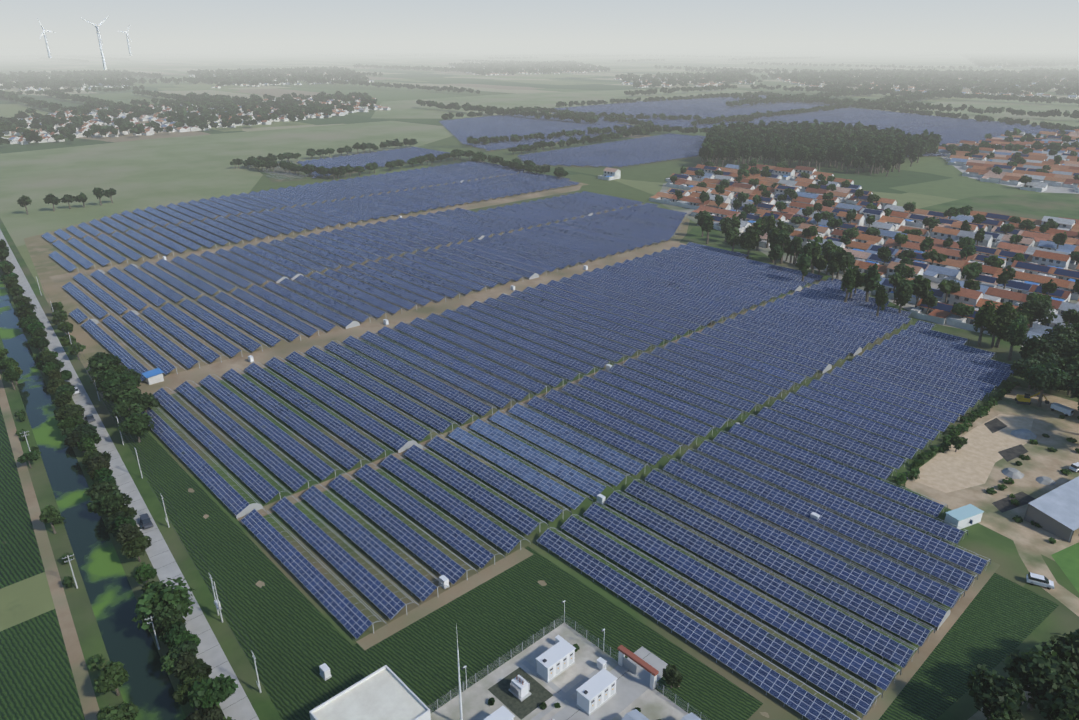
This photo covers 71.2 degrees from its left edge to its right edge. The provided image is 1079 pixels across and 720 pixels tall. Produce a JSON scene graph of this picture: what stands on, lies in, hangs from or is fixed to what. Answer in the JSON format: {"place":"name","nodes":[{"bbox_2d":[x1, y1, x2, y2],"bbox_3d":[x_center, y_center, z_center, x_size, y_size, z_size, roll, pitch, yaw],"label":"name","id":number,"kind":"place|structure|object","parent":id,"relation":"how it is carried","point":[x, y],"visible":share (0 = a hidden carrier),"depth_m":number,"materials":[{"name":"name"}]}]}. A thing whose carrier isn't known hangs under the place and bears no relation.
{"place":"outdoors","nodes":[
{"label":"outdoors","id":0,"kind":"place"},
{"bbox_2d":[0,376,98,719],"bbox_3d":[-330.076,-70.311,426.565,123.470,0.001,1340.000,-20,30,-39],"label":"dirt path","id":1,"kind":"structure","parent":0,"point":[87,698],"depth_m":152.81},
{"bbox_2d":[0,336,128,719],"bbox_3d":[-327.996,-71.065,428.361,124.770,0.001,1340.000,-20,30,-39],"label":"canal bank","id":2,"kind":"structure","parent":0,"point":[86,626],"depth_m":157.17,"materials":[{"name":"green plant"}]},
{"bbox_2d":[20,431,30,451],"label":"utility pole","id":3,"kind":"object","parent":2,"relation":"on","point":[26,439],"visible":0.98,"depth_m":196.12,"materials":[{"name":"grey concrete"}]},
{"bbox_2d":[62,554,77,588],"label":"utility pole","id":4,"kind":"object","parent":2,"relation":"on","point":[72,569],"visible":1,"depth_m":149.29,"materials":[{"name":"grey concrete"}]},
{"bbox_2d":[0,281,185,719],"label":"canal","id":5,"kind":"structure","parent":0,"point":[147,688],"depth_m":161.16,"materials":[{"name":"liquid"}]},
{"bbox_2d":[0,270,192,716],"bbox_3d":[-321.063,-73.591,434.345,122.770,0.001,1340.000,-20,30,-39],"label":"canal bank","id":6,"kind":"structure","parent":0,"point":[186,709],"depth_m":160.22,"materials":[{"name":"green plant"}]},
{"bbox_2d":[146,616,159,649],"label":"utility pole","id":7,"kind":"object","parent":6,"relation":"on","point":[154,631],"visible":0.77,"depth_m":134.37,"materials":[{"name":"grey concrete"}]},
{"bbox_2d":[0,230,258,719],"bbox_3d":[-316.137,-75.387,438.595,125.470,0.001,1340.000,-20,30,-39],"label":"road","id":8,"kind":"structure","parent":0,"point":[236,705],"depth_m":165.35,"materials":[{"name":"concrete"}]},
{"bbox_2d":[85,414,95,422],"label":"dark car","id":9,"kind":"object","parent":8,"relation":"on","point":[89,417],"visible":0.88,"depth_m":217.41,"materials":[{"name":"grey metal"}]},
{"bbox_2d":[139,513,152,528],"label":"dark car","id":10,"kind":"object","parent":8,"relation":"on","point":[146,522],"visible":0.98,"depth_m":169.98,"materials":[{"name":"grey metal"}]},
{"bbox_2d":[0,121,452,246],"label":"pale field","id":11,"kind":"structure","parent":0,"point":[144,174],"depth_m":659.38,"materials":[{"name":"green plant"}]},
{"bbox_2d":[256,166,307,182],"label":"field ground","id":12,"kind":"structure","parent":0,"point":[274,179],"depth_m":619.76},
{"bbox_2d":[262,162,307,179],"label":"bare frames","id":13,"kind":"structure","parent":12,"relation":"on","point":[282,172],"depth_m":618.07,"materials":[{"name":"grey metal"}]},
{"bbox_2d":[24,171,588,278],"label":"field ground","id":14,"kind":"structure","parent":0,"point":[40,248],"depth_m":420.75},
{"bbox_2d":[49,185,581,282],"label":"access path","id":15,"kind":"structure","parent":0,"point":[62,278],"depth_m":429.49,"materials":[{"name":"brown soil"}]},
{"bbox_2d":[40,204,689,397],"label":"field ground","id":16,"kind":"structure","parent":0,"point":[57,292],"depth_m":316.04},
{"bbox_2d":[470,190,592,211],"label":"dirt track","id":17,"kind":"structure","parent":16,"relation":"on","point":[521,201],"depth_m":521.81,"materials":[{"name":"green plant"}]},
{"bbox_2d":[66,202,1011,719],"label":"solar frames","id":18,"kind":"structure","parent":16,"relation":"on","point":[558,440],"depth_m":204.86,"materials":[{"name":"silver metal"}]},
{"bbox_2d":[41,161,1016,719],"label":"solar panels","id":19,"kind":"object","parent":18,"relation":"on","point":[719,269],"visible":0.98,"depth_m":232.24,"materials":[{"name":"blue glass"}]},
{"bbox_2d":[298,159,435,179],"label":"field ground","id":20,"kind":"structure","parent":0,"point":[331,175],"depth_m":631.63,"materials":[{"name":"green plant"}]},
{"bbox_2d":[138,241,685,394],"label":"access path","id":21,"kind":"structure","parent":0,"point":[174,381],"depth_m":287.42,"materials":[{"name":"brown soil"}]},
{"bbox_2d":[142,368,163,384],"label":"cabin","id":22,"kind":"object","parent":21,"relation":"on","point":[153,376],"visible":0.87,"depth_m":242.10,"materials":[{"name":"metal"}]},
{"bbox_2d":[356,547,533,649],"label":"dirt track","id":23,"kind":"structure","parent":0,"point":[443,599],"depth_m":148.41,"materials":[{"name":"brown soil"}]},
{"bbox_2d":[439,122,578,151],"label":"field ground","id":24,"kind":"structure","parent":0,"point":[485,149],"depth_m":777.34,"materials":[{"name":"green plant"}]},
{"bbox_2d":[235,280,825,524],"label":"row end dirt","id":25,"kind":"structure","parent":0,"point":[290,498],"depth_m":205.75,"materials":[{"name":"brown soil"}]},
{"bbox_2d":[0,44,1078,630],"bbox_3d":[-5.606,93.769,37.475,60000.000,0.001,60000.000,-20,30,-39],"label":"ground","id":26,"kind":"structure","parent":0,"point":[922,182],"depth_m":2004.01,"materials":[{"name":"green plant"}]},
{"bbox_2d":[0,407,44,588],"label":"crop field","id":27,"kind":"structure","parent":26,"relation":"on","point":[20,558],"depth_m":169.78,"materials":[{"name":"green plant"}]},
{"bbox_2d":[0,609,84,719],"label":"crop field","id":28,"kind":"structure","parent":26,"relation":"on","point":[37,681],"depth_m":130.57,"materials":[{"name":"green plant"}]},
{"bbox_2d":[37,18,52,57],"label":"wind turbine","id":29,"kind":"object","parent":26,"relation":"on","point":[47,46],"visible":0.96,"depth_m":4898.70,"materials":[{"name":"white metal"}]},
{"bbox_2d":[0,75,127,90],"bbox_3d":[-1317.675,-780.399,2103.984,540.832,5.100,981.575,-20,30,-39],"label":"village","id":30,"kind":"object","parent":26,"relation":"on","point":[39,89],"visible":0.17,"depth_m":1779.85,"materials":[{"name":"tile"}]},
{"bbox_2d":[82,16,108,69],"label":"wind turbine","id":31,"kind":"object","parent":26,"relation":"on","point":[100,45],"visible":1,"depth_m":2994.16,"materials":[{"name":"white metal"}]},
{"bbox_2d":[0,259,225,718],"bbox_3d":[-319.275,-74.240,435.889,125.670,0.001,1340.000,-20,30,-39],"label":"road verge","id":32,"kind":"structure","parent":26,"relation":"on","point":[134,562],"depth_m":158.69,"materials":[{"name":"green plant"}]},
{"bbox_2d":[118,25,131,55],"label":"wind turbine","id":33,"kind":"object","parent":26,"relation":"on","point":[127,35],"visible":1,"depth_m":6021.22,"materials":[{"name":"white metal"}]},
{"bbox_2d":[0,218,281,719],"bbox_3d":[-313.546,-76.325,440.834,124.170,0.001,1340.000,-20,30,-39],"label":"road verge","id":34,"kind":"structure","parent":26,"relation":"on","point":[263,706],"depth_m":164.37,"materials":[{"name":"green plant"}]},
{"bbox_2d":[134,447,142,477],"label":"lamp post","id":35,"kind":"object","parent":34,"relation":"on","point":[138,463],"visible":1,"depth_m":187.67,"materials":[{"name":"grey metal"}]},
{"bbox_2d":[161,495,169,527],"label":"lamp post","id":36,"kind":"object","parent":34,"relation":"on","point":[166,518],"visible":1,"depth_m":168.80,"materials":[{"name":"grey metal"}]},
{"bbox_2d":[34,278,258,656],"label":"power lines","id":37,"kind":"object","parent":36,"relation":"attached to","point":[158,491],"visible":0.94,"depth_m":165.44,"materials":[{"name":"grey metal"}]},
{"bbox_2d":[209,574,222,622],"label":"utility pole","id":38,"kind":"object","parent":34,"relation":"on","point":[217,605],"visible":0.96,"depth_m":141.34,"materials":[{"name":"grey concrete"}]},
{"bbox_2d":[251,650,261,692],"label":"utility pole","id":39,"kind":"object","parent":34,"relation":"on","point":[258,683],"visible":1,"depth_m":125.33,"materials":[{"name":"grey concrete"}]},
{"bbox_2d":[1,96,389,144],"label":"village","id":40,"kind":"object","parent":26,"relation":"on","point":[45,134],"visible":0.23,"depth_m":1020.99,"materials":[{"name":"tile"}]},
{"bbox_2d":[189,71,373,87],"bbox_3d":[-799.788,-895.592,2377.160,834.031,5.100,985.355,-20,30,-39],"label":"village","id":41,"kind":"object","parent":26,"relation":"on","point":[298,83],"visible":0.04,"depth_m":1940.47,"materials":[{"name":"tile"}]},
{"bbox_2d":[102,398,762,719],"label":"crop","id":42,"kind":"object","parent":26,"relation":"on","point":[296,637],"visible":0.67,"depth_m":141.06,"materials":[{"name":"green plant"}]},
{"bbox_2d":[256,581,264,587],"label":"bare patch","id":43,"kind":"object","parent":42,"relation":"on","point":[260,584],"visible":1,"depth_m":152.24,"materials":[{"name":"beige soil"}]},
{"bbox_2d":[538,580,546,585],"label":"bare patch","id":44,"kind":"object","parent":42,"relation":"on","point":[542,582],"visible":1,"depth_m":152.52,"materials":[{"name":"beige soil"}]},
{"bbox_2d":[452,64,603,75],"bbox_3d":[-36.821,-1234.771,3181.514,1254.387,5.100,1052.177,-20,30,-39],"label":"village","id":45,"kind":"object","parent":26,"relation":"on","point":[492,73],"visible":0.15,"depth_m":2632.50,"materials":[{"name":"tile"}]},
{"bbox_2d":[56,172,1012,719],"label":"solar gables","id":46,"kind":"object","parent":26,"relation":"on","point":[260,506],"visible":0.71,"depth_m":232.48,"materials":[{"name":"grey metal"}]},
{"bbox_2d":[0,140,1077,719],"bbox_3d":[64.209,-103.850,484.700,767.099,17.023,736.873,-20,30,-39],"label":"tree trunks","id":47,"kind":"object","parent":26,"relation":"on","point":[876,170],"visible":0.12,"depth_m":400.89,"materials":[{"name":"brown plant"}]},
{"bbox_2d":[0,46,1078,719],"bbox_3d":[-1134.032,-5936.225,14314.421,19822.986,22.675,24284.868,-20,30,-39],"label":"foliage","id":48,"kind":"object","parent":26,"relation":"on","point":[1050,676],"visible":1,"depth_m":615.08,"materials":[{"name":"green plant"}]},
{"bbox_2d":[518,155,699,167],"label":"field ground","id":49,"kind":"structure","parent":26,"relation":"on","point":[585,166],"depth_m":670.07,"materials":[{"name":"green plant"}]},
{"bbox_2d":[296,95,1068,177],"bbox_3d":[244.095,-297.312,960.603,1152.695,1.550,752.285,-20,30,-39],"label":"solar panels","id":50,"kind":"object","parent":26,"relation":"on","point":[650,149],"visible":0.46,"depth_m":946.29,"materials":[{"name":"blue glass"}]},
{"bbox_2d":[614,75,754,87],"bbox_3d":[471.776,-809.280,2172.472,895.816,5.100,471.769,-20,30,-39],"label":"village","id":51,"kind":"object","parent":26,"relation":"on","point":[664,84],"visible":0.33,"depth_m":1940.18,"materials":[{"name":"tile"}]},
{"bbox_2d":[768,72,1078,97],"bbox_3d":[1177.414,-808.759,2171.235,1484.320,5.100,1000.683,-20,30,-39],"label":"village","id":52,"kind":"object","parent":26,"relation":"on","point":[1075,95],"visible":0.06,"depth_m":1741.61,"materials":[{"name":"tile"}]},
{"bbox_2d":[0,0,1078,45],"label":"sky","id":53,"kind":"structure","parent":0,"point":[151,22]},
{"bbox_2d":[371,88,759,118],"bbox_3d":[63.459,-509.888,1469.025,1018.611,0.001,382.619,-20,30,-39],"label":"pale field","id":54,"kind":"structure","parent":0,"point":[406,109],"depth_m":1418.54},
{"bbox_2d":[148,279,1049,719],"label":"field ground","id":55,"kind":"structure","parent":0,"point":[984,543],"depth_m":177.45,"materials":[{"name":"green plant"}]},
{"bbox_2d":[428,429,494,469],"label":"dry patch","id":56,"kind":"object","parent":55,"relation":"on","point":[431,434],"visible":0.33,"depth_m":203.22,"materials":[{"name":"brown soil"}]},
{"bbox_2d":[163,216,819,680],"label":"inverter cabinets","id":57,"kind":"object","parent":55,"relation":"on","point":[325,668],"visible":0.77,"depth_m":171.30,"materials":[{"name":"white metal"}]},
{"bbox_2d":[455,331,539,367],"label":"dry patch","id":58,"kind":"object","parent":55,"relation":"on","point":[518,359],"visible":0.33,"depth_m":266.11,"materials":[{"name":"brown soil"}]},
{"bbox_2d":[502,301,549,318],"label":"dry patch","id":59,"kind":"object","parent":55,"relation":"on","point":[525,309],"visible":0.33,"depth_m":308.36,"materials":[{"name":"brown soil"}]},
{"bbox_2d":[431,623,688,719],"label":"paved yard","id":60,"kind":"structure","parent":55,"relation":"on","point":[654,704],"depth_m":127.54,"materials":[{"name":"concrete"}]},
{"bbox_2d":[456,623,462,719],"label":"lightning mast","id":61,"kind":"object","parent":60,"relation":"on","point":[461,713],"visible":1,"depth_m":117.28,"materials":[{"name":"grey metal"}]},
{"bbox_2d":[483,706,514,719],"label":"switchgear cabin","id":62,"kind":"object","parent":60,"relation":"on","point":[502,713],"visible":1,"depth_m":118.72,"materials":[{"name":"white paint"}]},
{"bbox_2d":[488,667,552,719],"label":"gravel bed","id":63,"kind":"object","parent":60,"relation":"on","point":[507,698],"visible":0.8,"depth_m":126.36,"materials":[{"name":"grey gravel"}]},
{"bbox_2d":[509,675,530,701],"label":"transformer","id":64,"kind":"object","parent":63,"relation":"on","point":[519,689],"visible":0.96,"depth_m":125.79,"materials":[{"name":"white paint"}]},
{"bbox_2d":[427,614,617,712],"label":"compound fence","id":65,"kind":"object","parent":60,"relation":"on","point":[499,660],"visible":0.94,"depth_m":134.27,"materials":[{"name":"silver metal"}]},
{"bbox_2d":[535,639,575,682],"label":"switchgear cabin","id":66,"kind":"object","parent":60,"relation":"on","point":[555,660],"visible":1,"depth_m":130.07,"materials":[{"name":"white paint"}]},
{"bbox_2d":[555,635,563,643],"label":"utility box","id":67,"kind":"object","parent":60,"relation":"on","point":[558,638],"visible":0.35,"depth_m":136.39,"materials":[{"name":"white paint"}]},
{"bbox_2d":[522,660,597,719],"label":"cable trench","id":68,"kind":"object","parent":60,"relation":"on","point":[553,686],"visible":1,"depth_m":127.33,"materials":[{"name":"concrete"}]},
{"bbox_2d":[531,661,610,719],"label":"cable trench","id":69,"kind":"object","parent":60,"relation":"on","point":[550,707],"visible":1,"depth_m":126.36,"materials":[{"name":"concrete"}]},
{"bbox_2d":[576,668,617,715],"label":"switchgear cabin","id":70,"kind":"object","parent":60,"relation":"on","point":[595,692],"visible":0.98,"depth_m":123.81,"materials":[{"name":"white paint"}]},
{"bbox_2d":[596,657,606,670],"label":"utility cabinet","id":71,"kind":"object","parent":60,"relation":"on","point":[601,663],"visible":0.9,"depth_m":131.18,"materials":[{"name":"white metal"}]},
{"bbox_2d":[549,646,667,719],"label":"driveway","id":72,"kind":"structure","parent":60,"relation":"on","point":[631,686],"depth_m":127.53,"materials":[{"name":"concrete"}]},
{"bbox_2d":[617,645,658,689],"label":"entrance gate","id":73,"kind":"structure","parent":72,"relation":"on","point":[630,665],"depth_m":129.69,"materials":[{"name":"white"}]},
{"bbox_2d":[655,681,706,719],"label":"compound fence","id":74,"kind":"object","parent":60,"relation":"on","point":[656,683],"visible":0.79,"depth_m":124.12,"materials":[{"name":"silver metal"}]},
{"bbox_2d":[760,712,768,717],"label":"bare patch","id":75,"kind":"object","parent":55,"relation":"on","point":[765,714],"visible":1,"depth_m":122.80,"materials":[{"name":"brown soil"}]},
{"bbox_2d":[862,561,999,719],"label":"dirt path","id":76,"kind":"structure","parent":55,"relation":"on","point":[898,685],"depth_m":136.17,"materials":[{"name":"brown soil"}]},
{"bbox_2d":[944,504,983,528],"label":"site cabin","id":77,"kind":"object","parent":55,"relation":"on","point":[966,515],"visible":0.92,"depth_m":170.25,"materials":[{"name":"white metal"}]},
{"bbox_2d":[879,573,1058,719],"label":"crop field","id":78,"kind":"structure","parent":55,"relation":"on","point":[998,620],"depth_m":136.85,"materials":[{"name":"green plant"}]},
{"bbox_2d":[598,167,620,179],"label":"field house","id":79,"kind":"structure","parent":0,"point":[611,173],"depth_m":602.62,"materials":[{"name":"paint"}]},
{"bbox_2d":[621,709,648,719],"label":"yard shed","id":80,"kind":"structure","parent":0,"point":[635,714],"depth_m":118.70,"materials":[{"name":"white"}]},
{"bbox_2d":[681,712,701,719],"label":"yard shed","id":81,"kind":"structure","parent":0,"point":[691,716],"depth_m":118.62,"materials":[{"name":"white"}]},
{"bbox_2d":[679,224,1022,364],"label":"grass strip","id":82,"kind":"object","parent":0,"point":[716,237],"visible":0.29,"depth_m":320.36,"materials":[{"name":"green plant"}]},
{"bbox_2d":[660,179,1077,346],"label":"village ground","id":83,"kind":"structure","parent":0,"point":[765,251],"depth_m":392.72,"materials":[{"name":"green plant"}]},
{"bbox_2d":[649,164,1078,339],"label":"village","id":84,"kind":"object","parent":83,"relation":"on","point":[1046,260],"visible":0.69,"depth_m":407.96,"materials":[{"name":"tile"}]},
{"bbox_2d":[870,99,1078,126],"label":"pale field","id":85,"kind":"structure","parent":0,"point":[1026,106],"depth_m":1247.09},
{"bbox_2d":[905,386,1078,560],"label":"yard dirt","id":86,"kind":"structure","parent":0,"point":[1045,461],"depth_m":192.78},
{"bbox_2d":[906,414,1033,492],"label":"sand patch","id":87,"kind":"object","parent":86,"relation":"on","point":[974,459],"visible":0.89,"depth_m":198.33,"materials":[{"name":"beige sand"}]},
{"bbox_2d":[984,418,1006,432],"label":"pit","id":88,"kind":"object","parent":87,"relation":"on","point":[994,425],"visible":1,"depth_m":215.40,"materials":[{"name":"concrete"}]},
{"bbox_2d":[1010,429,1036,439],"bbox_3d":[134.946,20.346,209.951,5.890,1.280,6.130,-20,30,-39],"label":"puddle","id":89,"kind":"object","parent":87,"relation":"on","point":[1026,434],"visible":0.85,"depth_m":208.93,"materials":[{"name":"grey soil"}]},
{"bbox_2d":[998,444,1027,461],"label":"concrete slab","id":90,"kind":"structure","parent":86,"relation":"on","point":[1009,454],"depth_m":201.22,"materials":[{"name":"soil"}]},
{"bbox_2d":[1002,468,1023,478],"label":"gravel pile","id":91,"kind":"object","parent":86,"relation":"on","point":[1013,473],"visible":1,"depth_m":190.36,"materials":[{"name":"grey gravel"}]},
{"bbox_2d":[992,492,1034,512],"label":"concrete slab","id":92,"kind":"structure","parent":86,"relation":"on","point":[1005,505],"depth_m":179.75,"materials":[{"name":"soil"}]},
{"bbox_2d":[1014,392,1048,404],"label":"excavator","id":93,"kind":"object","parent":86,"relation":"on","point":[1024,399],"visible":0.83,"depth_m":227.59,"materials":[{"name":"yellow metal"}]},
{"bbox_2d":[1036,476,1055,484],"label":"gravel pile","id":94,"kind":"object","parent":86,"relation":"on","point":[1044,480],"visible":1,"depth_m":187.18,"materials":[{"name":"grey gravel"}]},
{"bbox_2d":[1024,476,1078,541],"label":"farm shed","id":95,"kind":"structure","parent":86,"relation":"on","point":[1055,512],"depth_m":170.15,"materials":[{"name":"grey metal"}]},
{"bbox_2d":[1050,402,1074,416],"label":"light truck","id":96,"kind":"object","parent":86,"relation":"on","point":[1067,411],"visible":1,"depth_m":221.35,"materials":[{"name":"white metal"}]},
{"bbox_2d":[1051,542,1078,591],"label":"bright grass","id":97,"kind":"structure","parent":86,"relation":"on","point":[1066,560],"depth_m":158.83,"materials":[{"name":"green plant"}]},
{"bbox_2d":[1069,462,1078,472],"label":"car","id":98,"kind":"object","parent":86,"relation":"on","point":[1074,467],"visible":1,"depth_m":191.87,"materials":[{"name":"white metal"}]},
{"bbox_2d":[920,193,1078,219],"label":"green field","id":99,"kind":"structure","parent":0,"point":[1041,206],"depth_m":505.84,"materials":[{"name":"green plant"}]},
{"bbox_2d":[968,686,1030,719],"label":"track","id":100,"kind":"structure","parent":0,"point":[978,715],"depth_m":122.61,"materials":[{"name":"grey"}]},
{"bbox_2d":[936,386,1078,719],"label":"yard grass","id":101,"kind":"structure","parent":0,"point":[1061,618],"depth_m":140.11,"materials":[{"name":"green plant"}]},
{"bbox_2d":[941,156,1078,193],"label":"village ground","id":102,"kind":"structure","parent":0,"point":[1052,189],"depth_m":564.64,"materials":[{"name":"green plant"}]},
{"bbox_2d":[936,129,1078,192],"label":"village","id":103,"kind":"object","parent":102,"relation":"on","point":[1064,172],"visible":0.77,"depth_m":657.77,"materials":[{"name":"tile"}]},
{"bbox_2d":[999,517,1078,615],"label":"track","id":104,"kind":"structure","parent":0,"point":[1029,553],"depth_m":159.60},
{"bbox_2d":[1026,572,1053,589],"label":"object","id":105,"kind":"object","parent":104,"relation":"on","point":[1037,579],"visible":1,"depth_m":151.51,"materials":[{"name":"white"}]},
{"label":"building apron","id":106,"kind":"object","parent":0,"visible":0},
{"bbox_2d":[309,665,430,719],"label":"control building","id":107,"kind":"structure","parent":106,"relation":"on","point":[385,692],"depth_m":118.92,"materials":[{"name":"white concrete"}]}
]}

